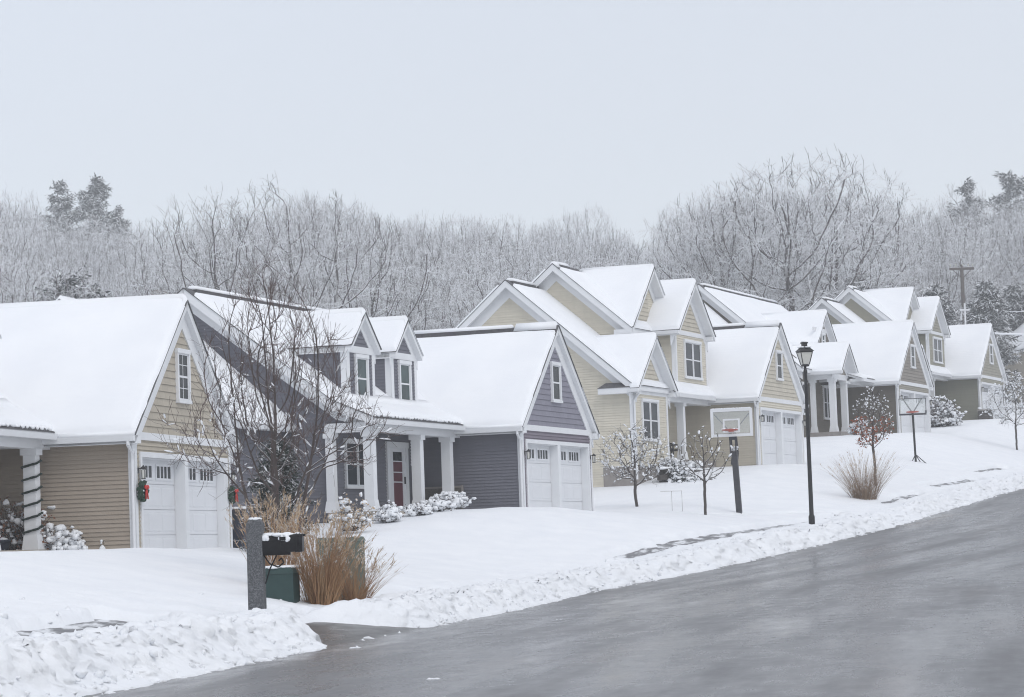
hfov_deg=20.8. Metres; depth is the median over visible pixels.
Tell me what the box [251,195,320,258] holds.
bare tree
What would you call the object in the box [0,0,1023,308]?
sky
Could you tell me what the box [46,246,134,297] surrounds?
bare tree
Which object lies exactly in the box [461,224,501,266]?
bare tree
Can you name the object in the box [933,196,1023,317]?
bare tree
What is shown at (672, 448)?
porch chair
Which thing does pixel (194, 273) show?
bare tree
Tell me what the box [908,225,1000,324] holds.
bare tree
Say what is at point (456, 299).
bare tree
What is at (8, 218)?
bare tree
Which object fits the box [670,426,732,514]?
young tree
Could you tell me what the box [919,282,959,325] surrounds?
evergreen tree
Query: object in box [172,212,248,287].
bare tree
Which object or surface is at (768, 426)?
garage door
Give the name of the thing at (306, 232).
bare tree
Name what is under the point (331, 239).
bare tree
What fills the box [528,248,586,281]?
bare tree
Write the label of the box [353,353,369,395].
window
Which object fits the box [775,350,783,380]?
window
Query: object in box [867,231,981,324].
bare tree
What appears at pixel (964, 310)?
utility pole
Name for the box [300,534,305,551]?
door
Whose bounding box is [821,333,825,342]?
window
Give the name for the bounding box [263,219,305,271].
bare tree
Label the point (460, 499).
shrub
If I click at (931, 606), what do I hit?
road
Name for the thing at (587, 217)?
bare tree
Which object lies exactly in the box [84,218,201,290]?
bare tree
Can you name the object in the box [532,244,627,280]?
bare tree
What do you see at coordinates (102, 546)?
shrub
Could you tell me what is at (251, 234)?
bare tree
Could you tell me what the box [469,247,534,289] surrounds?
bare tree
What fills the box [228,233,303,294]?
bare tree
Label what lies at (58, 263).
bare tree
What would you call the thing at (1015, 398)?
young tree
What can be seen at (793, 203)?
bare tree
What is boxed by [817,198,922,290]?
bare tree
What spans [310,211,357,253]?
bare tree
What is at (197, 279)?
bare tree
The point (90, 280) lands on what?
bare tree
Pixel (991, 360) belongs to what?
window
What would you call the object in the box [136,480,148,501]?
wreath
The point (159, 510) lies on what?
garage door
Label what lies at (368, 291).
bare tree
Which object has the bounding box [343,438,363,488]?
window
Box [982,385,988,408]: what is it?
garage door
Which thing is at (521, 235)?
bare tree
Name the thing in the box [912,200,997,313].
bare tree
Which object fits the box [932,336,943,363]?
window
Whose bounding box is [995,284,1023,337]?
evergreen tree
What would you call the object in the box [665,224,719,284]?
bare tree
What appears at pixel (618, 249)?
bare tree
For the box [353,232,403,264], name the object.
bare tree
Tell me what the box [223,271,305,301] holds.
bare tree
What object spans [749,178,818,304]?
bare tree
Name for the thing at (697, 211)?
bare tree
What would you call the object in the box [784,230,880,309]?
bare tree
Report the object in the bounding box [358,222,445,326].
bare tree
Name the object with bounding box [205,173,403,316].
bare tree
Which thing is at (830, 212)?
bare tree
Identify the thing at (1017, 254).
bare tree
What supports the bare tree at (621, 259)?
on the ground at (526, 552)
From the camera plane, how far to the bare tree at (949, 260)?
263.99 m
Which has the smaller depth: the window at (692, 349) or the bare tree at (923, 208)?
the window at (692, 349)
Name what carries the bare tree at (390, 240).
on the ground at (526, 552)
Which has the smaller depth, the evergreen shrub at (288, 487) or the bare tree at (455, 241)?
the evergreen shrub at (288, 487)
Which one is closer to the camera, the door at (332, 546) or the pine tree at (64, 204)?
the door at (332, 546)
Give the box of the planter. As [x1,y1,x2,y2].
[0,537,10,549]
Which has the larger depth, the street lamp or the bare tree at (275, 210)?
the bare tree at (275, 210)
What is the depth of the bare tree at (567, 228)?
258.15 m
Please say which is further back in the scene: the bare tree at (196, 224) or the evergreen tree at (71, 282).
the bare tree at (196, 224)
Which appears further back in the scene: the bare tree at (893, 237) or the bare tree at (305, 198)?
the bare tree at (305, 198)
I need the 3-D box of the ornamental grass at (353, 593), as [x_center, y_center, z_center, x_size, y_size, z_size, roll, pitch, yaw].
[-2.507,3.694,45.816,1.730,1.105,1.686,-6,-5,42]
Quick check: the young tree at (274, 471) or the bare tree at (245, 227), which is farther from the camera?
the bare tree at (245, 227)
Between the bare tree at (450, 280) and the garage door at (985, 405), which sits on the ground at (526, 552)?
the bare tree at (450, 280)
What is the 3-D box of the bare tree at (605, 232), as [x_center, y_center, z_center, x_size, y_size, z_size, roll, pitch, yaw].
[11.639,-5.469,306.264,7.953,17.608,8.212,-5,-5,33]
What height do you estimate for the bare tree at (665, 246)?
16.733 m
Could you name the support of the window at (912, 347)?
in the house at (849, 362)
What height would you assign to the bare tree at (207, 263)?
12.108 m
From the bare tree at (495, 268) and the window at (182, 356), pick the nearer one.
the window at (182, 356)
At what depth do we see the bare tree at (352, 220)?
345.20 m
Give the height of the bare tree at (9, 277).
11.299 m
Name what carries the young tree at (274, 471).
on the ground at (526, 552)
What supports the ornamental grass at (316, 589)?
on the ground at (526, 552)
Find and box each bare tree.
[0,190,45,267]
[0,194,23,260]
[0,200,76,296]
[0,202,28,240]
[0,212,47,299]
[0,221,56,301]
[0,224,22,284]
[0,232,18,285]
[0,232,37,302]
[0,243,62,303]
[0,255,19,302]
[0,268,53,302]
[1,257,109,302]
[7,225,80,292]
[15,190,46,254]
[20,205,81,270]
[28,225,75,299]
[28,244,80,296]
[43,260,123,297]
[44,220,88,273]
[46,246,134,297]
[48,217,131,296]
[56,219,106,276]
[63,212,123,287]
[68,212,157,292]
[72,226,165,295]
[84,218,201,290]
[93,270,133,297]
[96,229,159,291]
[100,277,146,296]
[105,267,153,296]
[118,186,308,302]
[120,224,173,271]
[127,229,189,288]
[131,270,174,295]
[136,262,170,294]
[144,225,306,302]
[146,253,241,292]
[166,264,238,293]
[167,244,249,292]
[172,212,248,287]
[178,241,228,289]
[182,204,216,276]
[188,222,236,272]
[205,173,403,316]
[208,238,268,291]
[212,207,285,263]
[213,214,278,282]
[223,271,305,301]
[225,241,307,294]
[228,217,267,271]
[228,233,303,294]
[240,262,343,308]
[245,199,292,254]
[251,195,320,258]
[255,221,283,264]
[255,251,321,306]
[256,192,354,307]
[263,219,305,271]
[276,205,345,284]
[276,227,332,293]
[279,188,335,282]
[279,223,377,308]
[292,198,358,250]
[299,227,385,295]
[299,282,354,308]
[303,212,464,329]
[304,249,404,303]
[305,232,368,308]
[310,202,386,285]
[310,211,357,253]
[311,261,440,330]
[331,273,403,316]
[334,206,365,252]
[344,282,454,329]
[345,221,431,323]
[346,202,395,244]
[347,243,405,310]
[349,219,392,275]
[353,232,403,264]
[356,222,424,268]
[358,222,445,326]
[367,251,460,329]
[379,220,468,289]
[384,231,480,329]
[392,252,450,327]
[393,216,420,254]
[397,219,439,285]
[403,211,442,265]
[407,234,548,327]
[409,227,475,289]
[414,213,501,289]
[419,275,494,329]
[423,256,468,328]
[425,240,520,320]
[427,212,487,259]
[433,259,532,328]
[443,230,471,266]
[444,215,533,304]
[447,247,489,312]
[454,215,506,251]
[454,219,522,288]
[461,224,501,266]
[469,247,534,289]
[476,213,556,279]
[489,245,554,277]
[501,235,544,281]
[509,224,582,278]
[512,222,564,277]
[524,210,598,268]
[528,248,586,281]
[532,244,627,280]
[536,218,579,257]
[552,223,614,267]
[554,248,610,268]
[557,203,621,262]
[568,230,641,267]
[571,234,666,271]
[575,235,651,265]
[582,244,658,272]
[590,221,640,261]
[590,234,640,258]
[615,171,823,310]
[633,221,702,279]
[643,213,711,281]
[646,201,694,260]
[652,213,757,291]
[654,212,693,261]
[659,248,701,278]
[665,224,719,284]
[673,144,915,310]
[674,222,749,288]
[679,191,728,250]
[679,205,728,281]
[697,191,760,289]
[700,227,766,292]
[701,186,848,309]
[709,190,773,277]
[710,193,759,287]
[727,173,800,304]
[742,190,871,307]
[743,164,939,308]
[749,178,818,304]
[750,207,863,306]
[759,169,815,249]
[774,186,831,293]
[779,206,870,307]
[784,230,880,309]
[802,195,869,283]
[810,194,849,278]
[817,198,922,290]
[846,198,905,279]
[846,198,923,293]
[856,231,922,296]
[858,203,917,283]
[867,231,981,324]
[884,198,962,300]
[890,211,931,295]
[901,201,951,296]
[908,221,985,317]
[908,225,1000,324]
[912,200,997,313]
[917,180,1023,311]
[919,204,1023,324]
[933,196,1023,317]
[978,196,1023,325]
[979,194,1023,301]
[1005,214,1023,286]
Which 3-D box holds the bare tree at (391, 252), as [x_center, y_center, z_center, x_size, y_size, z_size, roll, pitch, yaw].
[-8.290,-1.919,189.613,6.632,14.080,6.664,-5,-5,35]
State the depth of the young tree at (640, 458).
87.90 m
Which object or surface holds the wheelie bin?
on the ground at (526, 552)
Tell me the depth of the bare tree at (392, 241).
272.05 m
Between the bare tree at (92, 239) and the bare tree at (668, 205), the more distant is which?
the bare tree at (668, 205)
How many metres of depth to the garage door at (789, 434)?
109.62 m
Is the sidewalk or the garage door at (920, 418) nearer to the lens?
the sidewalk
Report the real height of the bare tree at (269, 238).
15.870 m
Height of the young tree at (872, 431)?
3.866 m
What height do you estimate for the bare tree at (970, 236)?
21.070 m
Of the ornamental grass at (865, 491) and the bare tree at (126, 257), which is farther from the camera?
the bare tree at (126, 257)
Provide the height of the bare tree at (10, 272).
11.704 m
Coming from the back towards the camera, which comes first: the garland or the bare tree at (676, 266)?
the bare tree at (676, 266)
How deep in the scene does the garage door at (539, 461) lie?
79.26 m
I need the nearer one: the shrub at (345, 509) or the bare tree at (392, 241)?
the shrub at (345, 509)
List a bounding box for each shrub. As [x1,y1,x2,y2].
[0,496,60,549]
[45,524,87,549]
[99,540,105,548]
[236,439,321,556]
[324,492,376,532]
[369,500,403,522]
[403,503,433,515]
[419,499,455,511]
[429,491,476,509]
[650,456,687,467]
[663,461,702,482]
[686,460,705,467]
[845,418,870,434]
[930,395,966,426]
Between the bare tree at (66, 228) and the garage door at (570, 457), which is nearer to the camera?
the garage door at (570, 457)
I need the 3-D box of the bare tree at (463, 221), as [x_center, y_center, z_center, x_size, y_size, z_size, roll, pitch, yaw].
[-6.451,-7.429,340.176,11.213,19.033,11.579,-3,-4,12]
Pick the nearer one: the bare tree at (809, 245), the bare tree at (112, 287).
the bare tree at (112, 287)
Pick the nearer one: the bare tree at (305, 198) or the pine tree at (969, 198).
the bare tree at (305, 198)
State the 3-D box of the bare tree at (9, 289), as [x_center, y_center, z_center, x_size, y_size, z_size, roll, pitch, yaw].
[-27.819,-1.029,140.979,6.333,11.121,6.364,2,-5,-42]
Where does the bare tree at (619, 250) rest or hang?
on the ground at (526, 552)
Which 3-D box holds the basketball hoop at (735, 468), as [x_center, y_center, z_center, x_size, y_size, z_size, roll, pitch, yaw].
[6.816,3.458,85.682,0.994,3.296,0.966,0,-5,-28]
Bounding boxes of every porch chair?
[669,441,677,456]
[669,443,673,456]
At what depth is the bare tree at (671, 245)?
219.36 m
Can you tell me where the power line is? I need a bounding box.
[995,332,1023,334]
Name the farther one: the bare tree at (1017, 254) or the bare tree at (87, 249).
the bare tree at (1017, 254)
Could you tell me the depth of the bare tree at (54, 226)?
257.44 m
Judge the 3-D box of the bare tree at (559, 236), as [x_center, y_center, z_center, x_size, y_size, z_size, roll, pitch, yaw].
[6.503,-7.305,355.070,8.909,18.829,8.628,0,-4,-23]
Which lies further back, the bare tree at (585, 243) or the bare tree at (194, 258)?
the bare tree at (194, 258)
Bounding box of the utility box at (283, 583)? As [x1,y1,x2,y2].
[265,565,300,602]
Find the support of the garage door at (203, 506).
in the house at (88, 387)
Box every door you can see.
[142,459,175,547]
[188,463,217,548]
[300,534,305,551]
[319,546,342,594]
[385,441,409,510]
[528,445,551,506]
[560,447,582,509]
[762,412,776,464]
[783,414,796,463]
[901,393,910,432]
[915,395,924,431]
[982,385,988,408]
[993,387,999,418]
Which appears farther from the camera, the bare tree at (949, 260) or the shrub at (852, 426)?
the bare tree at (949, 260)
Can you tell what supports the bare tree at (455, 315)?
on the ground at (526, 552)
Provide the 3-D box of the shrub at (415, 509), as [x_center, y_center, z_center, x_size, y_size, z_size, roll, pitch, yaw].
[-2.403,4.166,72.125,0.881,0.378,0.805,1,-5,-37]
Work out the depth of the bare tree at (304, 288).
152.30 m
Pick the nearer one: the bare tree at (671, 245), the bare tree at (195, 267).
the bare tree at (195, 267)
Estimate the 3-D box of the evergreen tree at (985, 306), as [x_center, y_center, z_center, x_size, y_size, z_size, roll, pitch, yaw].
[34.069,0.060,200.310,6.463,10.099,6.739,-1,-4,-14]
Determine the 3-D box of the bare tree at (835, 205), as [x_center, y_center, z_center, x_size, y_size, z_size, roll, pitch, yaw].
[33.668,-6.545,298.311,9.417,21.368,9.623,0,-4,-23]
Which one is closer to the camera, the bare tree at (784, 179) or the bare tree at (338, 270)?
the bare tree at (338, 270)
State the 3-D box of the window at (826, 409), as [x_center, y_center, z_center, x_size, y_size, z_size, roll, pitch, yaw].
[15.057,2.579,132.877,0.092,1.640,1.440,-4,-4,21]
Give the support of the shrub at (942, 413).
on the ground at (526, 552)
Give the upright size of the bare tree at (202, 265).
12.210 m
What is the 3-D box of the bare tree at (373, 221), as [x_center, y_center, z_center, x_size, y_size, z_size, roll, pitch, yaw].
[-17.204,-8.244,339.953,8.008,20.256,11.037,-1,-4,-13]
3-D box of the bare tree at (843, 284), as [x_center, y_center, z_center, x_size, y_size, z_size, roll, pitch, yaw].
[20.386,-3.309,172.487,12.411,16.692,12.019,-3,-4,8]
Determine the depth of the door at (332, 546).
46.43 m
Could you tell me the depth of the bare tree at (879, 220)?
302.37 m
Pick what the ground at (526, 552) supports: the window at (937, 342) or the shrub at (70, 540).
the shrub at (70, 540)
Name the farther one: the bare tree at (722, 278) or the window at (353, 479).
the bare tree at (722, 278)
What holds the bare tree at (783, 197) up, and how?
on the ground at (526, 552)
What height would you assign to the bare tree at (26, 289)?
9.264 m
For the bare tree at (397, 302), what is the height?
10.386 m
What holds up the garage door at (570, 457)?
in the house at (495, 416)
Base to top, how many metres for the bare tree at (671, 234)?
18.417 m
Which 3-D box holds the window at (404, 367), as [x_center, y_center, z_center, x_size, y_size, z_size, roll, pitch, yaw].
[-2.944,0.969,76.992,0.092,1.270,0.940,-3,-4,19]
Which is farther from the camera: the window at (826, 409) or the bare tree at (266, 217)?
the bare tree at (266, 217)
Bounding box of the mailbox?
[246,517,305,609]
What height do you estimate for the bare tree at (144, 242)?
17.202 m
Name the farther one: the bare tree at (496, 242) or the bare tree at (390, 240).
the bare tree at (496, 242)
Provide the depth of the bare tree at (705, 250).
231.53 m
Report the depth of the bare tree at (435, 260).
168.30 m
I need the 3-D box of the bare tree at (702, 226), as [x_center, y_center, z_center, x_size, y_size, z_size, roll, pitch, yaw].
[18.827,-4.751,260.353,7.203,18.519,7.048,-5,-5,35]
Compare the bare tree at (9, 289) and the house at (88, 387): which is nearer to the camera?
the house at (88, 387)
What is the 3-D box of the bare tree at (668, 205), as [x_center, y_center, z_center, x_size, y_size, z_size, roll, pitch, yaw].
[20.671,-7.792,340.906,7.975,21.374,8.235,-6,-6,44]
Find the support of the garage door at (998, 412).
in the house at (965, 364)
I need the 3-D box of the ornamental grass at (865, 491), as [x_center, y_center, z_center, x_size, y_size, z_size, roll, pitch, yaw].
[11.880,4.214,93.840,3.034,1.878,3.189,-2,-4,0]
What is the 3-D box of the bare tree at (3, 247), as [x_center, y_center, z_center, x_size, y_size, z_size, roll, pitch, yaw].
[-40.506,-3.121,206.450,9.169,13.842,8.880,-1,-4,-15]
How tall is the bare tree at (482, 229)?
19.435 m
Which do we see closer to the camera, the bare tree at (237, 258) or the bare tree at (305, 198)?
the bare tree at (237, 258)
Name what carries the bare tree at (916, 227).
on the ground at (526, 552)
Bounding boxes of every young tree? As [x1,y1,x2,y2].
[146,239,405,565]
[595,418,675,506]
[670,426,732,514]
[849,385,894,482]
[978,372,1023,449]
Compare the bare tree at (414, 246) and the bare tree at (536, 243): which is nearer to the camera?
the bare tree at (414, 246)
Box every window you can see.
[174,348,191,403]
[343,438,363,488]
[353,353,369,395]
[397,360,412,400]
[549,361,562,402]
[640,398,660,441]
[683,339,703,380]
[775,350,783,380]
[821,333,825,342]
[822,386,829,419]
[909,344,915,368]
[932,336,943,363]
[989,343,993,364]
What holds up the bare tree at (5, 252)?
on the ground at (526, 552)
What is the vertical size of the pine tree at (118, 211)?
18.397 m
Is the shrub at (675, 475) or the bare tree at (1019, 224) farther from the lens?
the bare tree at (1019, 224)
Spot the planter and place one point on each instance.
(4, 543)
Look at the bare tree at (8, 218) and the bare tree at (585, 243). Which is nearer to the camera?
the bare tree at (585, 243)
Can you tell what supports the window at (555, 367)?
in the house at (495, 416)
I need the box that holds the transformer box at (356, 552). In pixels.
[317,535,365,599]
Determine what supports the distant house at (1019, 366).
on the ground at (526, 552)
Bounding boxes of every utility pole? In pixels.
[949,264,973,324]
[960,303,969,323]
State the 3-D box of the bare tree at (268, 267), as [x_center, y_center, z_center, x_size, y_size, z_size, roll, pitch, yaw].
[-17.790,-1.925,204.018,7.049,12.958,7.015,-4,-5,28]
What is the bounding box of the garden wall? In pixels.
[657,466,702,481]
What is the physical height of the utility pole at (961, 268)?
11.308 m
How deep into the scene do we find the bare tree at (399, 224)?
351.48 m
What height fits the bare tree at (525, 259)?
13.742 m
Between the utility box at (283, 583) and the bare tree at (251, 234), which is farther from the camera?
the bare tree at (251, 234)
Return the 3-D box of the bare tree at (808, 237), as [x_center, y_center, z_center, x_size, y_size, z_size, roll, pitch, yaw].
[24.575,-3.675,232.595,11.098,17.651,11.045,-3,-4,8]
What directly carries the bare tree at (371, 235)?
on the ground at (526, 552)
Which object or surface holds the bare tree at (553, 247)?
on the ground at (526, 552)
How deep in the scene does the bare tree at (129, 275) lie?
205.18 m
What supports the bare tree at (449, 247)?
on the ground at (526, 552)
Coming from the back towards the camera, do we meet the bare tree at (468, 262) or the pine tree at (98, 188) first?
the pine tree at (98, 188)
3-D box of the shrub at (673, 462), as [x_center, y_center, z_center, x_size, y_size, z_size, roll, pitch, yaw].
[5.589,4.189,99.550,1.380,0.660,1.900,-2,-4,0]
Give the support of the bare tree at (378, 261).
on the ground at (526, 552)
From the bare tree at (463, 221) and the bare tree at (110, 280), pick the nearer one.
the bare tree at (110, 280)
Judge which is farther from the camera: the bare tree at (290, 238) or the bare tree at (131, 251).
the bare tree at (131, 251)
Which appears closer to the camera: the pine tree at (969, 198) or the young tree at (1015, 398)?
the young tree at (1015, 398)
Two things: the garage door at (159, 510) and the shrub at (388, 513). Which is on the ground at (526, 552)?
the shrub at (388, 513)
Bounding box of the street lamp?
[795,341,814,523]
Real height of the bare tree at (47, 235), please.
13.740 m
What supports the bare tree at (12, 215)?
on the ground at (526, 552)
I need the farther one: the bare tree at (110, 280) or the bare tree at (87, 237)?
the bare tree at (87, 237)
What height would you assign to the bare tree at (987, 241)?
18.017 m
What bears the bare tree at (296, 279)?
on the ground at (526, 552)
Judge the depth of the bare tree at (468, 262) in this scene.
193.72 m
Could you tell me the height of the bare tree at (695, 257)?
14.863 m
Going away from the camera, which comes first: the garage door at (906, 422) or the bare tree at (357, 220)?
the garage door at (906, 422)
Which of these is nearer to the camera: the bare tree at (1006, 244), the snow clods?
the snow clods
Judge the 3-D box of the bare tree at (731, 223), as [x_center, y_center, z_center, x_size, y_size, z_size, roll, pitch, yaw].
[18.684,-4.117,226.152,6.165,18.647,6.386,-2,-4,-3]
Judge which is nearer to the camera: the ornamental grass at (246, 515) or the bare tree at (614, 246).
the ornamental grass at (246, 515)
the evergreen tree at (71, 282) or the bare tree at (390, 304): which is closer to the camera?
the evergreen tree at (71, 282)
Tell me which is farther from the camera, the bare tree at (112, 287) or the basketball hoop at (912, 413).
the bare tree at (112, 287)
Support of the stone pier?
on the ground at (526, 552)
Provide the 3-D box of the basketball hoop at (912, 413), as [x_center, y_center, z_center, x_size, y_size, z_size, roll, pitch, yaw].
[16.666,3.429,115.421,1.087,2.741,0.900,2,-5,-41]
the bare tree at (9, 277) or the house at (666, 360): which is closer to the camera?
the house at (666, 360)
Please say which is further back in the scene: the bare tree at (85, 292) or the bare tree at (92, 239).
the bare tree at (92, 239)
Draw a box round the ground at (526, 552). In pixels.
[0,402,1023,696]
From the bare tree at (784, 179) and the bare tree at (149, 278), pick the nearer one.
the bare tree at (149, 278)
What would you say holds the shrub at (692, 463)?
on the ground at (526, 552)
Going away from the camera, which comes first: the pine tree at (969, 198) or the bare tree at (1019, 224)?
the bare tree at (1019, 224)
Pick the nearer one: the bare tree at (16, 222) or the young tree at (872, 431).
the young tree at (872, 431)
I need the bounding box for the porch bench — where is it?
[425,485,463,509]
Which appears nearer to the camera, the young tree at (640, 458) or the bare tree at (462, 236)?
the young tree at (640, 458)
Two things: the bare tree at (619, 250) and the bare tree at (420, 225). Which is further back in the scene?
the bare tree at (420, 225)
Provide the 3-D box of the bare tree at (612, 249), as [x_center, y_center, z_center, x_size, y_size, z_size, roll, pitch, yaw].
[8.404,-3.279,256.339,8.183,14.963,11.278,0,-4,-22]
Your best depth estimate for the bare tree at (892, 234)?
255.12 m
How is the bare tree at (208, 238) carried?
on the ground at (526, 552)
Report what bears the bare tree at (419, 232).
on the ground at (526, 552)
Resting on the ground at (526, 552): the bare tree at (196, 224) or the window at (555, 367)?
the bare tree at (196, 224)
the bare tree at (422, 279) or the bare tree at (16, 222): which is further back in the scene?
the bare tree at (16, 222)
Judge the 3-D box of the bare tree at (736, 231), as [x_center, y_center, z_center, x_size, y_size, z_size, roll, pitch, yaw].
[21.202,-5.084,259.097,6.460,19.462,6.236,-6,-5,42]
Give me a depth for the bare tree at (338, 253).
232.09 m
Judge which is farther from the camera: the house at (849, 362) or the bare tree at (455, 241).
the bare tree at (455, 241)
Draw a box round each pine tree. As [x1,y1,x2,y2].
[31,179,85,270]
[61,173,133,270]
[103,205,136,294]
[941,177,1004,323]
[979,169,1023,284]
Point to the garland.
(29, 491)
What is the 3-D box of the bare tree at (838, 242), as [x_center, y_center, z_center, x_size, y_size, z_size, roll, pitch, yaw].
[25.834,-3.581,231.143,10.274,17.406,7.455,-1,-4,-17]
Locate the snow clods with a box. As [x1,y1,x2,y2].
[0,473,1023,696]
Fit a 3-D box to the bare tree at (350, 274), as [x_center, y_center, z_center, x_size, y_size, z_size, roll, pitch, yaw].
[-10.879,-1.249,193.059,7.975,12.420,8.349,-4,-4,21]
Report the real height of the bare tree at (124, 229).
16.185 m
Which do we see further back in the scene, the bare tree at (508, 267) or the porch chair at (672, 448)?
the bare tree at (508, 267)
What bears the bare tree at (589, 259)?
on the ground at (526, 552)
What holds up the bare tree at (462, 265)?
on the ground at (526, 552)
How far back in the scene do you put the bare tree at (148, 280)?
221.94 m
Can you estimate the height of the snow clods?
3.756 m
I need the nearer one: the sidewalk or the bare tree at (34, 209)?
the sidewalk
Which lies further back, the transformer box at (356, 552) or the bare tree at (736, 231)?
the bare tree at (736, 231)
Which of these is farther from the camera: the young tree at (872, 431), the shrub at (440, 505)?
the young tree at (872, 431)
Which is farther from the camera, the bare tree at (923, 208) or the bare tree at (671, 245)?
the bare tree at (923, 208)
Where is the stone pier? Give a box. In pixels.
[977,409,992,419]
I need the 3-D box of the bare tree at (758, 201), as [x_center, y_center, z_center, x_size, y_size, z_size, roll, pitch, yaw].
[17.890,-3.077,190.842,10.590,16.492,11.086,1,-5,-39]
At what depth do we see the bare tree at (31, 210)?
341.06 m
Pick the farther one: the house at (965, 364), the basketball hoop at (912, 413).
the house at (965, 364)
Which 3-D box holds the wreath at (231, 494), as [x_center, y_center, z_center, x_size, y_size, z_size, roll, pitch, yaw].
[-6.321,3.323,63.213,0.196,0.426,0.455,-3,-4,11]
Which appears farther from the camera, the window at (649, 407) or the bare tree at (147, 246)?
the bare tree at (147, 246)
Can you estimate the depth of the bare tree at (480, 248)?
199.82 m
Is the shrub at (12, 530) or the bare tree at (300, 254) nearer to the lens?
the shrub at (12, 530)
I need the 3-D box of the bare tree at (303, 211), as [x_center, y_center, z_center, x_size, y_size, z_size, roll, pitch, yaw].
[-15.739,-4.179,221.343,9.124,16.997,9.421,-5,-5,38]
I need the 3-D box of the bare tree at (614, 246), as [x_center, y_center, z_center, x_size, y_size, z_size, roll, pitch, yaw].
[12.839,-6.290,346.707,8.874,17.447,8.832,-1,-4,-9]
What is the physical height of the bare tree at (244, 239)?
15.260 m
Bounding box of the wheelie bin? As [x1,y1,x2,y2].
[232,506,255,548]
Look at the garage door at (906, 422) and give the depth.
135.36 m
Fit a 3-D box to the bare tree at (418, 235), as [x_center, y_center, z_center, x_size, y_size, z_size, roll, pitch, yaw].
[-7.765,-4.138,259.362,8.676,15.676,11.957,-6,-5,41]
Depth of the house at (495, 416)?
77.19 m
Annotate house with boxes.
[0,293,241,551]
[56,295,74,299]
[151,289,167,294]
[177,286,599,529]
[456,261,805,486]
[698,283,933,436]
[808,285,1007,419]
[1001,323,1023,402]
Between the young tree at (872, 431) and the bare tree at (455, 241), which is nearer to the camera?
the young tree at (872, 431)
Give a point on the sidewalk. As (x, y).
(96, 623)
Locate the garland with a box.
[20,459,43,534]
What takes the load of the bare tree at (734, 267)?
on the ground at (526, 552)
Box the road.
[82,489,1023,696]
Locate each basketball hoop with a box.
[710,407,752,513]
[899,398,926,462]
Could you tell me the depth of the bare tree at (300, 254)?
205.50 m
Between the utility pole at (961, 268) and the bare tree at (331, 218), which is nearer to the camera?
the utility pole at (961, 268)
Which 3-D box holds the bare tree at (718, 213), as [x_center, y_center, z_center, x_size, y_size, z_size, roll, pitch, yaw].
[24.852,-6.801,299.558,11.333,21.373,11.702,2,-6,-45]
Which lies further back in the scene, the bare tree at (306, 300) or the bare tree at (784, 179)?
the bare tree at (784, 179)
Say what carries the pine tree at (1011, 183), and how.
on the ground at (526, 552)
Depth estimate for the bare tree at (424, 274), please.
202.67 m
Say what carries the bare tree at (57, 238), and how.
on the ground at (526, 552)
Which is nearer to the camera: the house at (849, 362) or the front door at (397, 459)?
the front door at (397, 459)
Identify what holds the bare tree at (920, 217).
on the ground at (526, 552)
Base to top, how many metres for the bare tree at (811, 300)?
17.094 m
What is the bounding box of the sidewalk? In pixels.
[16,468,1002,635]
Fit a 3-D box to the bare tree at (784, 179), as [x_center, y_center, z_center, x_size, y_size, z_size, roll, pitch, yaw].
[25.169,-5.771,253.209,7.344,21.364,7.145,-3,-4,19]
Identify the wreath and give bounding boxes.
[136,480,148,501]
[228,486,238,503]
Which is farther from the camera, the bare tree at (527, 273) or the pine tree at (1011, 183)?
the pine tree at (1011, 183)
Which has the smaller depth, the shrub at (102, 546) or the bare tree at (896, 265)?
the shrub at (102, 546)
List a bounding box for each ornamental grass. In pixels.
[223,488,321,565]
[264,510,376,604]
[308,540,404,600]
[820,450,903,499]
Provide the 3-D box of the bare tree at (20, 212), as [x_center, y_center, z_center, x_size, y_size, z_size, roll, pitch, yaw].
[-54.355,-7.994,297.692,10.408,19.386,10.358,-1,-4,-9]
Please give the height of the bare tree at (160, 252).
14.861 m
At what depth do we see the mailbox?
39.69 m
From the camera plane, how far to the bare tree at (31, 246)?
192.72 m
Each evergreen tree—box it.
[27,265,111,301]
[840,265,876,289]
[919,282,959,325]
[960,280,1023,408]
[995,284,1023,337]

